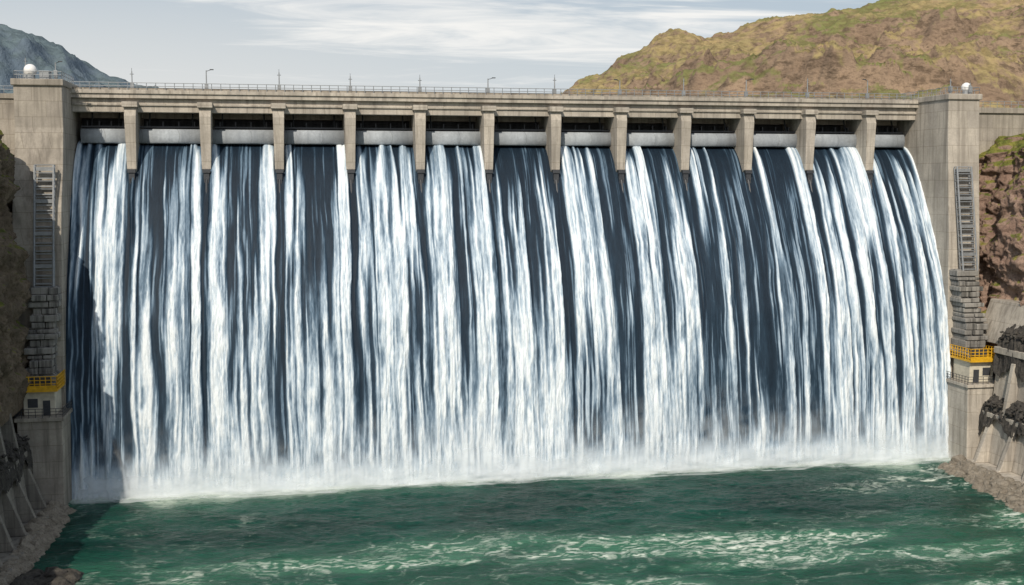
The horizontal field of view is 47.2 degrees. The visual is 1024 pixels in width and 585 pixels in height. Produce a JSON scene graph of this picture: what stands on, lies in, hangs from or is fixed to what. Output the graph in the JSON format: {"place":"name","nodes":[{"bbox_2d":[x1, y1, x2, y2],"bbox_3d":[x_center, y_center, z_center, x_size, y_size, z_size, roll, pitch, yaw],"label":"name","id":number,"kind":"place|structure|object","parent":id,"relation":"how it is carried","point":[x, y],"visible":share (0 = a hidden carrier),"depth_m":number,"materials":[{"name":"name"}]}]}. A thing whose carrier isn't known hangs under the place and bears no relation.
{"place":"outdoors","nodes":[
{"label":"outdoors","id":0,"kind":"place"},
{"bbox_2d":[0,130,31,426],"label":"rock cliff","id":1,"kind":"structure","parent":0,"point":[15,294],"depth_m":166.26,"materials":[{"name":"stone"}]},
{"bbox_2d":[0,24,158,92],"bbox_3d":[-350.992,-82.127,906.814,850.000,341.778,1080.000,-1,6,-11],"label":"mountain","id":2,"kind":"structure","parent":0,"point":[39,53],"depth_m":744.12,"materials":[{"name":"grey stone"}]},
{"bbox_2d":[0,0,878,93],"label":"sky","id":3,"kind":"structure","parent":0,"point":[440,43],"materials":[{"name":"white"}]},
{"bbox_2d":[12,372,995,432],"bbox_3d":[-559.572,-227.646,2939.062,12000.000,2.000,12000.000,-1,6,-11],"label":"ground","id":4,"kind":"structure","parent":0,"point":[15,426],"depth_m":261.21,"materials":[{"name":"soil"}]},
{"bbox_2d":[0,70,1023,413],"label":"concrete dam","id":5,"kind":"structure","parent":4,"relation":"on","point":[940,136],"depth_m":199.94,"materials":[{"name":"concrete"}]},
{"bbox_2d":[24,64,36,78],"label":"radome","id":6,"kind":"object","parent":5,"relation":"on","point":[30,69],"visible":0.98,"depth_m":177.70,"materials":[{"name":"plastic"}]},
{"bbox_2d":[39,71,51,78],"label":"equipment cabinet","id":7,"kind":"object","parent":5,"relation":"on","point":[46,76],"visible":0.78,"depth_m":178.57,"materials":[{"name":"metal"}]},
{"bbox_2d":[53,61,61,78],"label":"lamp mast","id":8,"kind":"object","parent":5,"relation":"on","point":[55,75],"visible":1,"depth_m":178.61,"materials":[{"name":"metal"}]},
{"bbox_2d":[130,68,133,87],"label":"lamp mast","id":9,"kind":"object","parent":5,"relation":"on","point":[131,85],"visible":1,"depth_m":188.02,"materials":[{"name":"metal"}]},
{"bbox_2d":[205,69,213,88],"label":"lamp mast","id":10,"kind":"object","parent":5,"relation":"on","point":[206,86],"visible":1,"depth_m":190.15,"materials":[{"name":"metal"}]},
{"bbox_2d":[277,72,280,89],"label":"lamp mast","id":11,"kind":"object","parent":5,"relation":"on","point":[279,87],"visible":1,"depth_m":192.33,"materials":[{"name":"metal"}]},
{"bbox_2d":[418,78,421,91],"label":"lamp mast","id":12,"kind":"object","parent":5,"relation":"on","point":[419,88],"visible":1,"depth_m":196.63,"materials":[{"name":"metal"}]},
{"bbox_2d":[486,77,495,92],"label":"lamp mast","id":13,"kind":"object","parent":5,"relation":"on","point":[487,89],"visible":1,"depth_m":198.78,"materials":[{"name":"metal"}]},
{"bbox_2d":[66,140,950,499],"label":"spillway waterfall","id":14,"kind":"structure","parent":5,"relation":"on","point":[244,324],"depth_m":191.66,"materials":[{"name":"liquid"}]},
{"bbox_2d":[614,79,621,93],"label":"lamp mast","id":15,"kind":"object","parent":5,"relation":"on","point":[619,91],"visible":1,"depth_m":203.07,"materials":[{"name":"metal"}]},
{"bbox_2d":[862,79,868,97],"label":"lamp mast","id":16,"kind":"object","parent":5,"relation":"on","point":[867,89],"visible":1,"depth_m":211.66,"materials":[{"name":"metal"}]},
{"bbox_2d":[948,79,952,93],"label":"lamp mast","id":17,"kind":"object","parent":5,"relation":"on","point":[950,90],"visible":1,"depth_m":203.47,"materials":[{"name":"metal"}]},
{"bbox_2d":[961,83,969,93],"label":"radome","id":18,"kind":"object","parent":5,"relation":"on","point":[964,87],"visible":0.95,"depth_m":204.90,"materials":[{"name":"plastic"}]},
{"bbox_2d":[968,80,971,93],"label":"lamp mast","id":19,"kind":"object","parent":5,"relation":"on","point":[969,89],"visible":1,"depth_m":204.40,"materials":[{"name":"metal"}]},
{"bbox_2d":[32,457,1023,584],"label":"river water","id":20,"kind":"structure","parent":0,"point":[921,521],"depth_m":160.33,"materials":[{"name":"teal liquid"}]},
{"bbox_2d":[0,472,55,578],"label":"wall tiers","id":21,"kind":"object","parent":20,"relation":"in","point":[4,556],"depth_m":153.72,"materials":[{"name":"concrete"}]},
{"bbox_2d":[0,435,29,473],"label":"ledge rubble","id":22,"kind":"object","parent":21,"relation":"on","point":[11,454],"visible":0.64,"depth_m":158.88,"materials":[{"name":"grey stone"}]},
{"bbox_2d":[0,433,32,494],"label":"spoil heap","id":23,"kind":"object","parent":21,"relation":"on","point":[7,477],"visible":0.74,"depth_m":160.31,"materials":[{"name":"grey stone"}]},
{"bbox_2d":[0,413,45,567],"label":"buttresses","id":24,"kind":"structure","parent":21,"relation":"on","point":[26,506],"depth_m":160.53,"materials":[{"name":"concrete"}]},
{"bbox_2d":[0,500,75,584],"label":"riprap rocks","id":25,"kind":"object","parent":20,"relation":"in","point":[49,529],"visible":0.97,"depth_m":154.84,"materials":[{"name":"stone"}]},
{"bbox_2d":[14,369,72,504],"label":"control platform","id":26,"kind":"structure","parent":20,"relation":"in","point":[42,420],"depth_m":170.66,"materials":[{"name":"concrete"}]},
{"bbox_2d":[24,285,61,384],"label":"stepped stone buttress","id":27,"kind":"structure","parent":26,"relation":"on","point":[44,334],"depth_m":172.94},
{"bbox_2d":[33,164,54,286],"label":"steel staircase","id":28,"kind":"structure","parent":27,"relation":"on","point":[35,201],"depth_m":174.71,"materials":[{"name":"grey metal"}]},
{"bbox_2d":[10,566,83,584],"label":"boulder cluster","id":29,"kind":"object","parent":20,"relation":"in","point":[54,575],"visible":0.99,"depth_m":140.62,"materials":[{"name":"stone"}]},
{"bbox_2d":[946,344,994,458],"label":"control platform","id":30,"kind":"structure","parent":20,"relation":"in","point":[970,384],"depth_m":199.01,"materials":[{"name":"concrete"}]},
{"bbox_2d":[949,269,988,357],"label":"stepped stone buttress","id":31,"kind":"structure","parent":30,"relation":"on","point":[969,326],"depth_m":201.30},
{"bbox_2d":[954,166,978,271],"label":"steel staircase","id":32,"kind":"structure","parent":31,"relation":"on","point":[961,226],"depth_m":202.30,"materials":[{"name":"grey metal"}]},
{"bbox_2d":[937,454,1023,512],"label":"riprap rocks","id":33,"kind":"object","parent":20,"relation":"in","point":[997,485],"visible":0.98,"depth_m":183.88,"materials":[{"name":"stone"}]},
{"bbox_2d":[561,0,1023,107],"bbox_3d":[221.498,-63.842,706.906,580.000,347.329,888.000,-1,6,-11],"label":"hill","id":34,"kind":"structure","parent":0,"point":[897,47],"depth_m":488.88,"materials":[{"name":"brown soil"}]},
{"bbox_2d":[967,298,1023,485],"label":"wall tiers","id":35,"kind":"object","parent":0,"point":[1002,314],"depth_m":194.80,"materials":[{"name":"concrete"}]},
{"bbox_2d":[972,346,1023,482],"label":"buttresses","id":36,"kind":"structure","parent":35,"relation":"on","point":[1005,464],"depth_m":191.03,"materials":[{"name":"concrete"}]},
{"bbox_2d":[979,393,1023,440],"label":"spoil heap","id":37,"kind":"object","parent":35,"relation":"on","point":[1009,430],"visible":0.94,"depth_m":190.60,"materials":[{"name":"grey stone"}]},
{"bbox_2d":[984,331,1023,421],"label":"ledge rubble","id":38,"kind":"object","parent":35,"relation":"on","point":[992,404],"visible":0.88,"depth_m":191.86,"materials":[{"name":"grey stone"}]},
{"bbox_2d":[992,324,1023,381],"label":"spoil heap","id":39,"kind":"object","parent":35,"relation":"on","point":[1002,363],"visible":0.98,"depth_m":193.28,"materials":[{"name":"grey stone"}]},
{"bbox_2d":[978,133,1023,355],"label":"rock cliff","id":40,"kind":"structure","parent":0,"point":[1001,217],"depth_m":205.94,"materials":[{"name":"brown stone"}]}
]}

